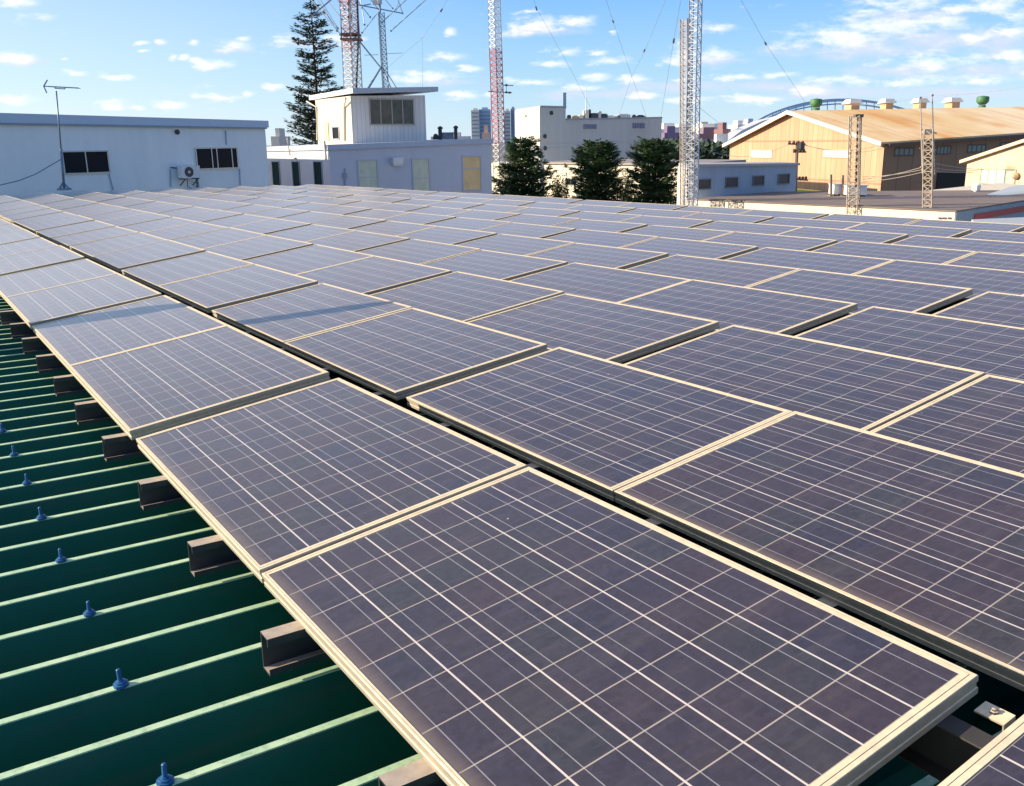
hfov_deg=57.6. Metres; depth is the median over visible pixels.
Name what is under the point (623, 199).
shrub
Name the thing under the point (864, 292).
solar panel
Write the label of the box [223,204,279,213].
solar panel
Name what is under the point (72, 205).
solar panel
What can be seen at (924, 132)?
lattice pylon
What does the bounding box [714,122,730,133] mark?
building
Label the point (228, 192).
solar panel
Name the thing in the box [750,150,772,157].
window
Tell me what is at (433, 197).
solar panel
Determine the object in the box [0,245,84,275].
solar panel
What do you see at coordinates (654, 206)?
solar panel
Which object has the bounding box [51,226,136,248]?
solar panel
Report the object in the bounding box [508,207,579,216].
solar panel
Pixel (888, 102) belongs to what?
power line
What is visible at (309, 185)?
solar panel
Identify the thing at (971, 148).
window
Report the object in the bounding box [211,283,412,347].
solar panel
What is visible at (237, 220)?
solar panel
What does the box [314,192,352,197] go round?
solar panel
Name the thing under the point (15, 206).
solar panel
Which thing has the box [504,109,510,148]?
building
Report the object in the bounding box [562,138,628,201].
cedar tree
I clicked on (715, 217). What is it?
solar panel
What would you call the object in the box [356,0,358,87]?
coaxial cable
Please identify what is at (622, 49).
guy wire
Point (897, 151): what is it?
window
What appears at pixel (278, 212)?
solar panel
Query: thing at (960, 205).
flat roof building
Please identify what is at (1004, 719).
mounting bracket
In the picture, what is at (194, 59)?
sky
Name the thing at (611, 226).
solar panel
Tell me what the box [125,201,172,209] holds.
solar panel
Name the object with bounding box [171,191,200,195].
solar panel
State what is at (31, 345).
steel channel
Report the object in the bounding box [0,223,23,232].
solar panel
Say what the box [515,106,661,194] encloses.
pale building
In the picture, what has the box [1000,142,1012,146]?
window
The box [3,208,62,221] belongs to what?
solar panel
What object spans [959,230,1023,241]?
solar panel
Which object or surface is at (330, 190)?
solar panel
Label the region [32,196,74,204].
solar panel
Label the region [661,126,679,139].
building
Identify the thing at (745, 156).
power line
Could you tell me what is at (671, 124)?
building
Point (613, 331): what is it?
solar panel
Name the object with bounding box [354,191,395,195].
solar panel
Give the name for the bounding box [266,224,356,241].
solar panel
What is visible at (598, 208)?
solar panel
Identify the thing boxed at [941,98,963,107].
roof ventilator
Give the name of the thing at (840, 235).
solar panel
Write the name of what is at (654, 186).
cedar tree
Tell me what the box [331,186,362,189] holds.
solar panel
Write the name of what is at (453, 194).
solar panel
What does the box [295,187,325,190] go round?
solar panel
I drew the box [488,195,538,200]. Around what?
solar panel
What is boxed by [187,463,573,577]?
steel channel
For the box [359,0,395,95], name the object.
lattice tower
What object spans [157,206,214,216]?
solar panel
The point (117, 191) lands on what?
solar panel
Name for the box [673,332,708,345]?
support rail
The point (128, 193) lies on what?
solar panel
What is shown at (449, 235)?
solar panel
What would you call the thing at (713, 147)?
tree line
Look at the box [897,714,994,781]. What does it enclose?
support rail
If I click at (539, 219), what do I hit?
solar panel
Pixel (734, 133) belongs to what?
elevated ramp
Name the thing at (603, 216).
solar panel
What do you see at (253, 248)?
solar panel
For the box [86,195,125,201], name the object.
solar panel
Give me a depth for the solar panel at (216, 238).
13.24 m
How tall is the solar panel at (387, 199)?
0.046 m
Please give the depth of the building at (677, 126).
675.03 m
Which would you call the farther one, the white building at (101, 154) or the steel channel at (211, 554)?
the white building at (101, 154)
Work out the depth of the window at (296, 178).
52.50 m
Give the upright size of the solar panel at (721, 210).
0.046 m
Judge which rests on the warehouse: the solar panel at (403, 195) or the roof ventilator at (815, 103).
the roof ventilator at (815, 103)
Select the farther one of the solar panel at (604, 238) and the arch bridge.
the arch bridge
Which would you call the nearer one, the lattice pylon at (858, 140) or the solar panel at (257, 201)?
the solar panel at (257, 201)
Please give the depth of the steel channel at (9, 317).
7.89 m
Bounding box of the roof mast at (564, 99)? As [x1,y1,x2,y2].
[563,93,565,105]
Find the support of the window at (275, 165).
in the grey building at (372, 137)
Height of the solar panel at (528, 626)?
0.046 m
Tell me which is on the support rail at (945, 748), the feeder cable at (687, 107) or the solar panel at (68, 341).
the solar panel at (68, 341)
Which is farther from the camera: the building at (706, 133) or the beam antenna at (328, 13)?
the building at (706, 133)
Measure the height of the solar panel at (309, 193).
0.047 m
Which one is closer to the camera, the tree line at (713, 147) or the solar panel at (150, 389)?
the solar panel at (150, 389)
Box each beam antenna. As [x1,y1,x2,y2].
[309,0,345,35]
[358,0,425,33]
[365,0,403,13]
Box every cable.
[0,159,60,184]
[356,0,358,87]
[687,18,687,197]
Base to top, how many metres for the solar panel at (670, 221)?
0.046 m
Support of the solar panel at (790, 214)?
on the support rail
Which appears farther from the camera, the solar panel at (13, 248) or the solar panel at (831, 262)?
the solar panel at (13, 248)
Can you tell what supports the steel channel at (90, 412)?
on the factory building at (130, 649)
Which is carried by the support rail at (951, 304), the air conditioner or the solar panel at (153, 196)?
the solar panel at (153, 196)
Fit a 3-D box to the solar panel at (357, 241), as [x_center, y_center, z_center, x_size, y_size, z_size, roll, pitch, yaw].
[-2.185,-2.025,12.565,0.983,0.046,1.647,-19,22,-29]
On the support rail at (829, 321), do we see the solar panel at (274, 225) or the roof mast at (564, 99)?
the solar panel at (274, 225)
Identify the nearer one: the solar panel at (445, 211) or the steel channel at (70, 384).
the steel channel at (70, 384)
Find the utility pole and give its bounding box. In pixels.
[788,141,807,191]
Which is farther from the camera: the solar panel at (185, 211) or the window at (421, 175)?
the window at (421, 175)
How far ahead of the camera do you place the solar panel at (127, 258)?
11.16 m
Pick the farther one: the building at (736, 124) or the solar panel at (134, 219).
the building at (736, 124)
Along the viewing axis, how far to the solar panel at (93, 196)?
27.80 m
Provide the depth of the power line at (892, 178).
38.36 m
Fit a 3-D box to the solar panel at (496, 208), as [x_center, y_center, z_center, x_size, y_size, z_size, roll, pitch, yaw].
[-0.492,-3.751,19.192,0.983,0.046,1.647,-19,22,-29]
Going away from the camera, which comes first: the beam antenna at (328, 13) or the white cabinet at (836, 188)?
the white cabinet at (836, 188)
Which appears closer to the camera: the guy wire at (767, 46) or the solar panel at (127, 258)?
the solar panel at (127, 258)
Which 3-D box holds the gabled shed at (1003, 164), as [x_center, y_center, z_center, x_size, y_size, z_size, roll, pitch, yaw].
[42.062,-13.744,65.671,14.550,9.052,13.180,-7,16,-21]
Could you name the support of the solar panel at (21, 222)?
on the support rail
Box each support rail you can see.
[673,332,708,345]
[816,313,850,326]
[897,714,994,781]
[934,298,969,310]
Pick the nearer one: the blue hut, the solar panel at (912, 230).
the solar panel at (912, 230)
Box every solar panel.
[0,196,13,199]
[0,198,20,203]
[0,200,27,206]
[0,202,38,211]
[0,205,49,217]
[0,218,10,224]
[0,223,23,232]
[0,229,39,244]
[0,237,57,256]
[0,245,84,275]
[0,258,116,300]
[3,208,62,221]
[5,273,161,328]
[10,191,46,197]
[12,212,74,226]
[17,193,53,199]
[22,215,93,232]
[24,194,62,201]
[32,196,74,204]
[32,295,227,372]
[36,220,114,239]
[40,198,85,206]
[50,200,98,209]
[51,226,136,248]
[57,190,90,195]
[61,203,112,212]
[67,191,100,197]
[69,232,166,258]
[69,325,329,439]
[71,205,129,216]
[76,193,111,199]
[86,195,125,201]
[87,209,148,220]
[91,240,205,271]
[99,197,138,203]
[101,212,170,226]
[102,189,132,193]
[108,199,153,206]
[112,190,144,195]
[121,251,254,289]
[122,217,196,232]
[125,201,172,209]
[126,192,157,197]
[135,193,172,199]
[136,378,526,582]
[141,203,192,213]
[144,222,228,239]
[145,188,171,192]
[150,195,188,201]
[156,189,188,193]
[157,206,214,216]
[158,264,317,312]
[167,197,206,203]
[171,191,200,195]
[172,227,265,248]
[177,210,242,221]
[181,199,228,206]
[185,192,219,197]
[187,187,211,190]
[200,188,229,192]
[201,194,237,199]
[201,201,252,209]
[203,214,273,227]
[204,235,312,260]
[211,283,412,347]
[215,190,242,193]
[217,195,258,201]
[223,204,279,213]
[224,186,250,189]
[230,191,264,195]
[232,218,310,233]
[240,187,268,190]
[240,198,281,204]
[245,244,374,274]
[249,208,308,217]
[250,193,280,197]
[257,188,285,192]
[259,200,307,207]
[260,185,285,188]
[262,467,978,785]
[266,194,304,199]
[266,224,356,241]
[272,190,305,193]
[276,186,304,189]
[277,211,344,222]
[284,202,336,210]
[284,308,547,399]
[291,196,330,202]
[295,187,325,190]
[295,191,328,195]
[296,256,451,294]
[298,184,322,186]
[307,230,409,251]
[309,205,370,214]
[311,215,385,228]
[313,198,360,204]
[314,185,341,188]
[314,188,345,192]
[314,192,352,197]
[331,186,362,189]
[334,190,368,194]
[340,195,379,199]
[341,201,391,207]
[347,209,410,218]
[352,221,436,235]
[353,187,385,190]
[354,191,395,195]
[359,239,480,263]
[361,196,410,202]
[370,271,563,321]
[371,203,428,211]
[379,189,409,192]
[383,212,455,224]
[386,193,422,197]
[395,199,442,204]
[398,226,496,244]
[401,190,437,194]
[406,347,792,500]
[408,206,469,215]
[411,195,457,200]
[421,249,567,280]
[425,201,483,208]
[427,192,466,196]
[427,217,510,230]
[444,197,492,202]
[447,210,520,219]
[454,193,500,198]
[458,234,574,255]
[467,204,528,211]
[468,293,719,362]
[477,222,575,238]
[480,199,534,205]
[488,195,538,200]
[497,214,580,225]
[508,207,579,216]
[510,262,691,302]
[522,202,580,208]
[526,197,582,203]
[527,243,668,269]
[544,229,659,247]
[554,219,647,232]
[562,211,642,221]
[564,205,635,212]
[571,200,633,206]
[614,411,1023,690]
[617,202,687,209]
[618,279,857,334]
[619,208,700,217]
[620,215,713,227]
[621,237,757,259]
[624,225,734,240]
[624,325,984,430]
[625,254,799,286]
[677,206,754,213]
[682,212,773,222]
[694,221,800,234]
[704,231,837,250]
[725,247,893,274]
[738,209,828,218]
[749,269,972,313]
[758,217,865,228]
[777,226,908,243]
[795,306,1023,380]
[812,240,977,263]
[818,214,922,224]
[846,222,971,237]
[854,260,1023,297]
[870,374,1023,473]
[891,235,1023,254]
[907,219,1023,233]
[931,291,1023,327]
[937,714,1023,785]
[946,251,1023,271]
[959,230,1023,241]
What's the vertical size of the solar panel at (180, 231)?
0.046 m
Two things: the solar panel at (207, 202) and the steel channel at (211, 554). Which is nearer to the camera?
the steel channel at (211, 554)
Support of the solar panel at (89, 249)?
on the support rail
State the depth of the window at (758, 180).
49.61 m
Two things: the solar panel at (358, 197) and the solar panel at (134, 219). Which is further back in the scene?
the solar panel at (358, 197)
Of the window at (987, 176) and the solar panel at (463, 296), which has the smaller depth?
the solar panel at (463, 296)
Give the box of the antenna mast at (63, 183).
[43,80,80,189]
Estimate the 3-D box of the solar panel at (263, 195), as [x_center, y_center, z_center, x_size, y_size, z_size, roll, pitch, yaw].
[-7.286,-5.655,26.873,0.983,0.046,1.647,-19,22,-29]
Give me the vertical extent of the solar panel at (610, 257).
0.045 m
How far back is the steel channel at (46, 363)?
6.12 m
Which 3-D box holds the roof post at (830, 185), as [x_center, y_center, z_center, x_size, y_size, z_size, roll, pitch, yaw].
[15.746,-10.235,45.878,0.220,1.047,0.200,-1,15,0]
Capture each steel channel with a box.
[0,296,190,324]
[10,306,215,338]
[21,318,242,353]
[36,332,274,372]
[53,348,311,396]
[74,368,357,424]
[101,310,938,461]
[138,423,482,510]
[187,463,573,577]
[260,518,698,676]
[378,598,874,785]
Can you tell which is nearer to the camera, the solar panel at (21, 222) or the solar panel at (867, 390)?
the solar panel at (867, 390)
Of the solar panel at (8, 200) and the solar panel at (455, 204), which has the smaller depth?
the solar panel at (455, 204)
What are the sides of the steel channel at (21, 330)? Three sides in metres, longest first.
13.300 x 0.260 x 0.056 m
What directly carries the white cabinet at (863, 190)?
on the flat roof building at (960, 205)
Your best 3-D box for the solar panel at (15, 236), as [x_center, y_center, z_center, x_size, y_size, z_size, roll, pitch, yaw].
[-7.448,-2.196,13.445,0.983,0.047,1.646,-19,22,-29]
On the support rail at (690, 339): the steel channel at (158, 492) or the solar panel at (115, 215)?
the solar panel at (115, 215)
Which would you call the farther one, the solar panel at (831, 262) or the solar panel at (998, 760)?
the solar panel at (831, 262)
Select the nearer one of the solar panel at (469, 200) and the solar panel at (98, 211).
the solar panel at (98, 211)
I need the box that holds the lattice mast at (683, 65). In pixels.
[679,19,692,206]
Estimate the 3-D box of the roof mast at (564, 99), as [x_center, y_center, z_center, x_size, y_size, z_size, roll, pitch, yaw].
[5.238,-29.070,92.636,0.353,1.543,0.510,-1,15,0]
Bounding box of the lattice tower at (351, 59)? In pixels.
[339,0,362,88]
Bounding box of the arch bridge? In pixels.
[758,99,904,119]
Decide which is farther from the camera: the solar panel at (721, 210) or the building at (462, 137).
the building at (462, 137)
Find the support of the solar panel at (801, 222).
on the support rail
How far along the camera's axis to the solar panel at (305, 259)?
10.45 m
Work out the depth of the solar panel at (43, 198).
27.15 m
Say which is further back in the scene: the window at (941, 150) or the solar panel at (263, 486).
the window at (941, 150)
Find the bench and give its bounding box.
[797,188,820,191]
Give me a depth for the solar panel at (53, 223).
16.74 m
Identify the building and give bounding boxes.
[0,113,269,195]
[0,217,1023,785]
[267,87,493,193]
[271,128,289,145]
[431,132,470,139]
[471,108,479,138]
[479,107,491,150]
[482,125,489,138]
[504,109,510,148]
[511,107,514,142]
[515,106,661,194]
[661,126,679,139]
[662,123,681,138]
[675,124,688,140]
[688,124,714,138]
[690,190,1023,221]
[693,127,715,142]
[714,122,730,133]
[728,120,745,130]
[743,119,752,123]
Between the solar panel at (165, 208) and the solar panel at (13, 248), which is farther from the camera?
the solar panel at (165, 208)
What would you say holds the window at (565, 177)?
in the cream shed at (556, 165)
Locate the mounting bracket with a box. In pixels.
[974,701,1015,731]
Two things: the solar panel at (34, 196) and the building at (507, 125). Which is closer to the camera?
the solar panel at (34, 196)
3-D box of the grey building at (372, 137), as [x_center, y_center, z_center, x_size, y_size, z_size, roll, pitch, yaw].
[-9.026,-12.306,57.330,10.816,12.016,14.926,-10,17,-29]
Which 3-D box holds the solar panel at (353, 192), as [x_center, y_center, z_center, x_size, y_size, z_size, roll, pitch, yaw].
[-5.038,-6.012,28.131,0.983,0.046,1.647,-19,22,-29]
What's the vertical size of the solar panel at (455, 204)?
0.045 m
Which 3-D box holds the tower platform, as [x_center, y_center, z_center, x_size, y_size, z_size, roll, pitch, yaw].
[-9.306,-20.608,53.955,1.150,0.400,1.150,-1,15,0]
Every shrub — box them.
[492,183,516,194]
[550,169,574,197]
[619,173,634,201]
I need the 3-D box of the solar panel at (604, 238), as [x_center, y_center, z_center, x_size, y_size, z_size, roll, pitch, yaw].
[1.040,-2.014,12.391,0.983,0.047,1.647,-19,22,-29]
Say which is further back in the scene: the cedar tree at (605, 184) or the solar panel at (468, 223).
the cedar tree at (605, 184)
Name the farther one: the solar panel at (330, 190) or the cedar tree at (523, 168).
the cedar tree at (523, 168)
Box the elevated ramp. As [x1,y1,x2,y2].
[728,116,774,140]
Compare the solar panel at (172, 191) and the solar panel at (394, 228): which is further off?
the solar panel at (172, 191)
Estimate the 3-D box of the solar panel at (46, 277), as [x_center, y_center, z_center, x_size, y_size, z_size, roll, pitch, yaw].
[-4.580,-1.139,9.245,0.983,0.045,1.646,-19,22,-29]
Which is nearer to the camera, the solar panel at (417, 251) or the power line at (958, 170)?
the solar panel at (417, 251)
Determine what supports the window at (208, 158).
in the white building at (101, 154)
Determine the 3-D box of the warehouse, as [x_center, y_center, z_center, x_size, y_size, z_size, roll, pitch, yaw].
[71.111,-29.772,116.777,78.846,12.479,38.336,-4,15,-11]
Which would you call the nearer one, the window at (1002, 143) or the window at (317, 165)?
the window at (317, 165)
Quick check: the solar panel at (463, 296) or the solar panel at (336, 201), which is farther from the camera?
the solar panel at (336, 201)
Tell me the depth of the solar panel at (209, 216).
18.05 m
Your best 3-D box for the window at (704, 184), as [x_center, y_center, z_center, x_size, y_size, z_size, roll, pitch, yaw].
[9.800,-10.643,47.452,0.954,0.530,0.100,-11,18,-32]
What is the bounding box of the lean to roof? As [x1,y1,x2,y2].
[971,217,1023,223]
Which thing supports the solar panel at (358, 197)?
on the support rail
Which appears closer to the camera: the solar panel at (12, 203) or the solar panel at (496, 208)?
the solar panel at (496, 208)
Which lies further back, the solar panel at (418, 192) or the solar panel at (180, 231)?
the solar panel at (418, 192)
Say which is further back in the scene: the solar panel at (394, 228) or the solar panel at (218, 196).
the solar panel at (218, 196)
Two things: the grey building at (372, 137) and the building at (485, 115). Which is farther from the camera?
the building at (485, 115)
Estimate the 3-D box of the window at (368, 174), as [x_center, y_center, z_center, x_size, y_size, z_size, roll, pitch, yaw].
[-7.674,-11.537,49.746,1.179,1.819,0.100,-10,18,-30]
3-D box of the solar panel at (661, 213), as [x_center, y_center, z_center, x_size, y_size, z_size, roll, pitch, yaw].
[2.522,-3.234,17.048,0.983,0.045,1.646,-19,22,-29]
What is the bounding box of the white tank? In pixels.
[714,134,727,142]
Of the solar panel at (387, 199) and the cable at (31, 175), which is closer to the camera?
the solar panel at (387, 199)
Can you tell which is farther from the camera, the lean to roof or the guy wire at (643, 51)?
the guy wire at (643, 51)
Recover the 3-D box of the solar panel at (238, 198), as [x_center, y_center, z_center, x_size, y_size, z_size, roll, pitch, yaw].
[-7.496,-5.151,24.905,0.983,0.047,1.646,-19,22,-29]
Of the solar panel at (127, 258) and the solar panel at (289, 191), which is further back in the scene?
the solar panel at (289, 191)
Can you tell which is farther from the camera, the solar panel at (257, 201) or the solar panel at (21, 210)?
the solar panel at (257, 201)
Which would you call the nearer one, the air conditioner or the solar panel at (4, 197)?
the solar panel at (4, 197)
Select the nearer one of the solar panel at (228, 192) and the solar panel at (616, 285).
the solar panel at (616, 285)
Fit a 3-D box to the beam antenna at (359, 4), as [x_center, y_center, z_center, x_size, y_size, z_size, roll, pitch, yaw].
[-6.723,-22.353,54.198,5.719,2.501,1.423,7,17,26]
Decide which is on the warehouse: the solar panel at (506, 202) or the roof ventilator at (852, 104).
the roof ventilator at (852, 104)
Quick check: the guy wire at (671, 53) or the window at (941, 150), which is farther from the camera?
the window at (941, 150)
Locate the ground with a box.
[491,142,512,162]
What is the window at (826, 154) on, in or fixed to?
in the warehouse
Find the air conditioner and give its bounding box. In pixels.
[170,165,200,188]
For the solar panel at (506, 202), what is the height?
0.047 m
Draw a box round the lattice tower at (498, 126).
[488,0,505,194]
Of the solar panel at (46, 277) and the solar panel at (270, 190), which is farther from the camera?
the solar panel at (270, 190)
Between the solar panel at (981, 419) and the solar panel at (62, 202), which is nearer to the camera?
the solar panel at (981, 419)
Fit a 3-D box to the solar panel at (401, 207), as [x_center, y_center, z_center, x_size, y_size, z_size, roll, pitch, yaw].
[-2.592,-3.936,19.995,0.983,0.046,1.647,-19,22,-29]
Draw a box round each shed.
[541,159,745,201]
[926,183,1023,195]
[959,139,1023,185]
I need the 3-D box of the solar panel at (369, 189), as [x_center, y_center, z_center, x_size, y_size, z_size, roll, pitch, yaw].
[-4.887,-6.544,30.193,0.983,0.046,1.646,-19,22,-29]
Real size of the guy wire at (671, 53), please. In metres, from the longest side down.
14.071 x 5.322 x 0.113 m
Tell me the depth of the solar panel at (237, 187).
33.11 m
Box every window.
[62,150,110,174]
[194,147,239,169]
[271,161,280,185]
[291,161,300,185]
[313,161,322,184]
[357,159,378,187]
[411,158,430,190]
[462,155,481,190]
[471,112,478,135]
[479,111,489,138]
[505,113,509,143]
[511,110,514,136]
[565,177,577,185]
[699,179,711,189]
[725,177,738,187]
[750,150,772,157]
[752,175,764,185]
[777,173,789,184]
[822,149,851,157]
[894,147,914,155]
[936,146,951,154]
[967,144,986,152]
[979,168,1016,183]
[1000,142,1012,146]
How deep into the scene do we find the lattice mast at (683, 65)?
43.23 m
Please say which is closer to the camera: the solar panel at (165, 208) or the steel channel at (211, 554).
the steel channel at (211, 554)
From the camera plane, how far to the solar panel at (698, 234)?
13.05 m
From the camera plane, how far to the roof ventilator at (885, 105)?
110.66 m
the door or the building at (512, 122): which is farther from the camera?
the building at (512, 122)
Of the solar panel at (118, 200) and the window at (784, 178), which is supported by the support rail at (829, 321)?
the solar panel at (118, 200)
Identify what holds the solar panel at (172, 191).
on the support rail
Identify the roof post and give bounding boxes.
[828,174,833,195]
[840,175,844,195]
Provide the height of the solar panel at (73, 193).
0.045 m
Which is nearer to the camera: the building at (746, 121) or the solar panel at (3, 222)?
the solar panel at (3, 222)
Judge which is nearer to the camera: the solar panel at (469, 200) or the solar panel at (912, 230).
the solar panel at (912, 230)
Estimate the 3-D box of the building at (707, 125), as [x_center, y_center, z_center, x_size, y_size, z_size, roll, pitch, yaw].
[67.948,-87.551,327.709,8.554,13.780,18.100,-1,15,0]
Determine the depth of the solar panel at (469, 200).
22.69 m
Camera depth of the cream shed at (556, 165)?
77.52 m
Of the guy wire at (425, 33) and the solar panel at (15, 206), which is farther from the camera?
the guy wire at (425, 33)
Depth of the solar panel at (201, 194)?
27.68 m
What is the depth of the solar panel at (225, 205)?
21.48 m
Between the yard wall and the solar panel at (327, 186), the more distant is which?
the yard wall
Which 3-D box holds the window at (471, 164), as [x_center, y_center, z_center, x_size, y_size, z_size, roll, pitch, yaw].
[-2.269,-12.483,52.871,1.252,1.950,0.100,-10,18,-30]
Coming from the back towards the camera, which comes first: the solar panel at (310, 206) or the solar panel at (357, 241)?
the solar panel at (310, 206)
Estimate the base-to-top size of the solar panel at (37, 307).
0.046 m
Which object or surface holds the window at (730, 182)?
in the blue hut
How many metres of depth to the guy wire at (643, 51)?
52.74 m
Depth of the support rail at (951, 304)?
7.29 m
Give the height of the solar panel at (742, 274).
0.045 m
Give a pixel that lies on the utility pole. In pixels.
(800, 147)
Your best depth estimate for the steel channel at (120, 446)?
4.35 m
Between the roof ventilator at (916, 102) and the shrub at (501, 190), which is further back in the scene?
the roof ventilator at (916, 102)
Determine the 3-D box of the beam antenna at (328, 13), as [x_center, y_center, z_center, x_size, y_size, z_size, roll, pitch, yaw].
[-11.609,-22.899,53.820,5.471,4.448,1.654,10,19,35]
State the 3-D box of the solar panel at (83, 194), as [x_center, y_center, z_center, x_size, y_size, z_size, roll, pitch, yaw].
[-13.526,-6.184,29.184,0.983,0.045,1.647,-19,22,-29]
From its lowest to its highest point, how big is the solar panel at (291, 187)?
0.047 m
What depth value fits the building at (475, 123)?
865.01 m
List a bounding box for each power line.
[705,145,785,156]
[837,95,930,104]
[866,172,921,181]
[935,168,975,170]
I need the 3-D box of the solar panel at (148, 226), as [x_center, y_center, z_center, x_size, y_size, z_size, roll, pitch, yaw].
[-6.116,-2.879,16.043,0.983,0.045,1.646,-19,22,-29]
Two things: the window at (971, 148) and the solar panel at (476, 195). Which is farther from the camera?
the window at (971, 148)
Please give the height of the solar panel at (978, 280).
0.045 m
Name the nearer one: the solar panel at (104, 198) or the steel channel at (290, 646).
the steel channel at (290, 646)
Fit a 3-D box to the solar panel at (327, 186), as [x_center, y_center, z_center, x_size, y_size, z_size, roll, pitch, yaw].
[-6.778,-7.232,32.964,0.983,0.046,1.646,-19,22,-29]
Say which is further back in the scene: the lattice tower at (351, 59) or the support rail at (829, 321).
the lattice tower at (351, 59)
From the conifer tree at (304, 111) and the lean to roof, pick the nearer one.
the lean to roof
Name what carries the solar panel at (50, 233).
on the support rail
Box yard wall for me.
[492,162,511,189]
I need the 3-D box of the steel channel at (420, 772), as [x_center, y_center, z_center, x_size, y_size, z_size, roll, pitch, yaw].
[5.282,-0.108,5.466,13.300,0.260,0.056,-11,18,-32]
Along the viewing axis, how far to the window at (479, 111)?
878.56 m
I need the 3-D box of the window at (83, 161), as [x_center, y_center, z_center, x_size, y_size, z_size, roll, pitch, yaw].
[-15.906,-8.628,34.801,0.100,0.847,1.816,11,19,36]
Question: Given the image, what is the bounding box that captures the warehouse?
[722,107,1023,190]
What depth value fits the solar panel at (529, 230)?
13.79 m
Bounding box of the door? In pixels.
[935,173,965,189]
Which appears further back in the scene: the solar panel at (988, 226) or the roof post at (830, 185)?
the roof post at (830, 185)
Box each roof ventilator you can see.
[810,98,821,109]
[842,99,862,109]
[878,99,896,108]
[910,98,929,108]
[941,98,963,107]
[976,96,989,106]
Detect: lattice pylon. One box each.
[846,114,863,214]
[919,94,936,207]
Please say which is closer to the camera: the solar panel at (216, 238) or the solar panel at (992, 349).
the solar panel at (992, 349)
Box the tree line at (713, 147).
[663,136,729,158]
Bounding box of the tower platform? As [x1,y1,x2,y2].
[340,33,362,41]
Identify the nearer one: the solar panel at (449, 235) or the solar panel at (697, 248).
the solar panel at (697, 248)
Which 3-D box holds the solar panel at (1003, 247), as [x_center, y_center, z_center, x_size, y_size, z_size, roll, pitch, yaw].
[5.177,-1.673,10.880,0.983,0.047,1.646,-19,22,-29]
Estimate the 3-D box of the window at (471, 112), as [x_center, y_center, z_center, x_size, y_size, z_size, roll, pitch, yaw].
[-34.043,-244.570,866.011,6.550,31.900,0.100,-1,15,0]
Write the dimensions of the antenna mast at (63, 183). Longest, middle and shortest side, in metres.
3.558 x 1.157 x 0.523 m
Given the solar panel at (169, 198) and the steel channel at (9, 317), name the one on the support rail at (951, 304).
the solar panel at (169, 198)
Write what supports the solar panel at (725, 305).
on the support rail at (829, 321)
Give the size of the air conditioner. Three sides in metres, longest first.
1.172 x 0.998 x 0.488 m
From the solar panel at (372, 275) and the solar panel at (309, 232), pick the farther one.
the solar panel at (309, 232)
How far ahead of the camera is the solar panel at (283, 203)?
22.15 m
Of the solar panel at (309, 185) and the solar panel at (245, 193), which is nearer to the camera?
the solar panel at (245, 193)
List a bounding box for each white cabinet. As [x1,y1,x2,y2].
[828,183,846,195]
[844,184,867,196]
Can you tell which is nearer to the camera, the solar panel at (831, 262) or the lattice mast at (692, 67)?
the solar panel at (831, 262)
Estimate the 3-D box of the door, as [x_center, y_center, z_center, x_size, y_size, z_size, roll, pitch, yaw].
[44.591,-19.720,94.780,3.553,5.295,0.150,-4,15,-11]
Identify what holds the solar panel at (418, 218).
on the support rail
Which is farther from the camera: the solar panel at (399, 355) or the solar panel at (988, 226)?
the solar panel at (988, 226)
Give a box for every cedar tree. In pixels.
[492,136,556,197]
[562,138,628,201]
[623,136,686,204]
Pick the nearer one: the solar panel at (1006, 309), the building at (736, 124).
the solar panel at (1006, 309)
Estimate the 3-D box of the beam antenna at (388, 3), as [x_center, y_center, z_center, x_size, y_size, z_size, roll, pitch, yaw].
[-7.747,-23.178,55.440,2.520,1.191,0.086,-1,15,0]
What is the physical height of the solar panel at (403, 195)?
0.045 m
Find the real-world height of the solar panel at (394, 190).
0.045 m
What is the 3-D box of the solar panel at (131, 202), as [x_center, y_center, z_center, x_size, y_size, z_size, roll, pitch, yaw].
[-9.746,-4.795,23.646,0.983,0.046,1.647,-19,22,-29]
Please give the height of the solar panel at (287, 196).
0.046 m
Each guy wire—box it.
[386,2,445,68]
[534,1,581,90]
[606,1,647,119]
[618,0,665,117]
[661,1,680,113]
[741,0,802,98]
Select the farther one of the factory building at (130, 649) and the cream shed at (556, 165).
the cream shed at (556, 165)
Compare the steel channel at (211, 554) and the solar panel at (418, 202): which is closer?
the steel channel at (211, 554)
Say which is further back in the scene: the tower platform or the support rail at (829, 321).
the tower platform
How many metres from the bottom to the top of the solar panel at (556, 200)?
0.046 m
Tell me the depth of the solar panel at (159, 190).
31.94 m
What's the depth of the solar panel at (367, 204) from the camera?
21.40 m
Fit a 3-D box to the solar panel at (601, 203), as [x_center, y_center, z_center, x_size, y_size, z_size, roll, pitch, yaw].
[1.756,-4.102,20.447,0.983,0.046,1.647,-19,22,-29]
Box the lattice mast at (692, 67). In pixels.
[684,0,702,205]
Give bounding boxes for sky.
[0,0,1023,145]
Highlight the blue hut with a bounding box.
[677,162,799,204]
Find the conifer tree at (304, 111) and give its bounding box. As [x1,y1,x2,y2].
[283,0,347,144]

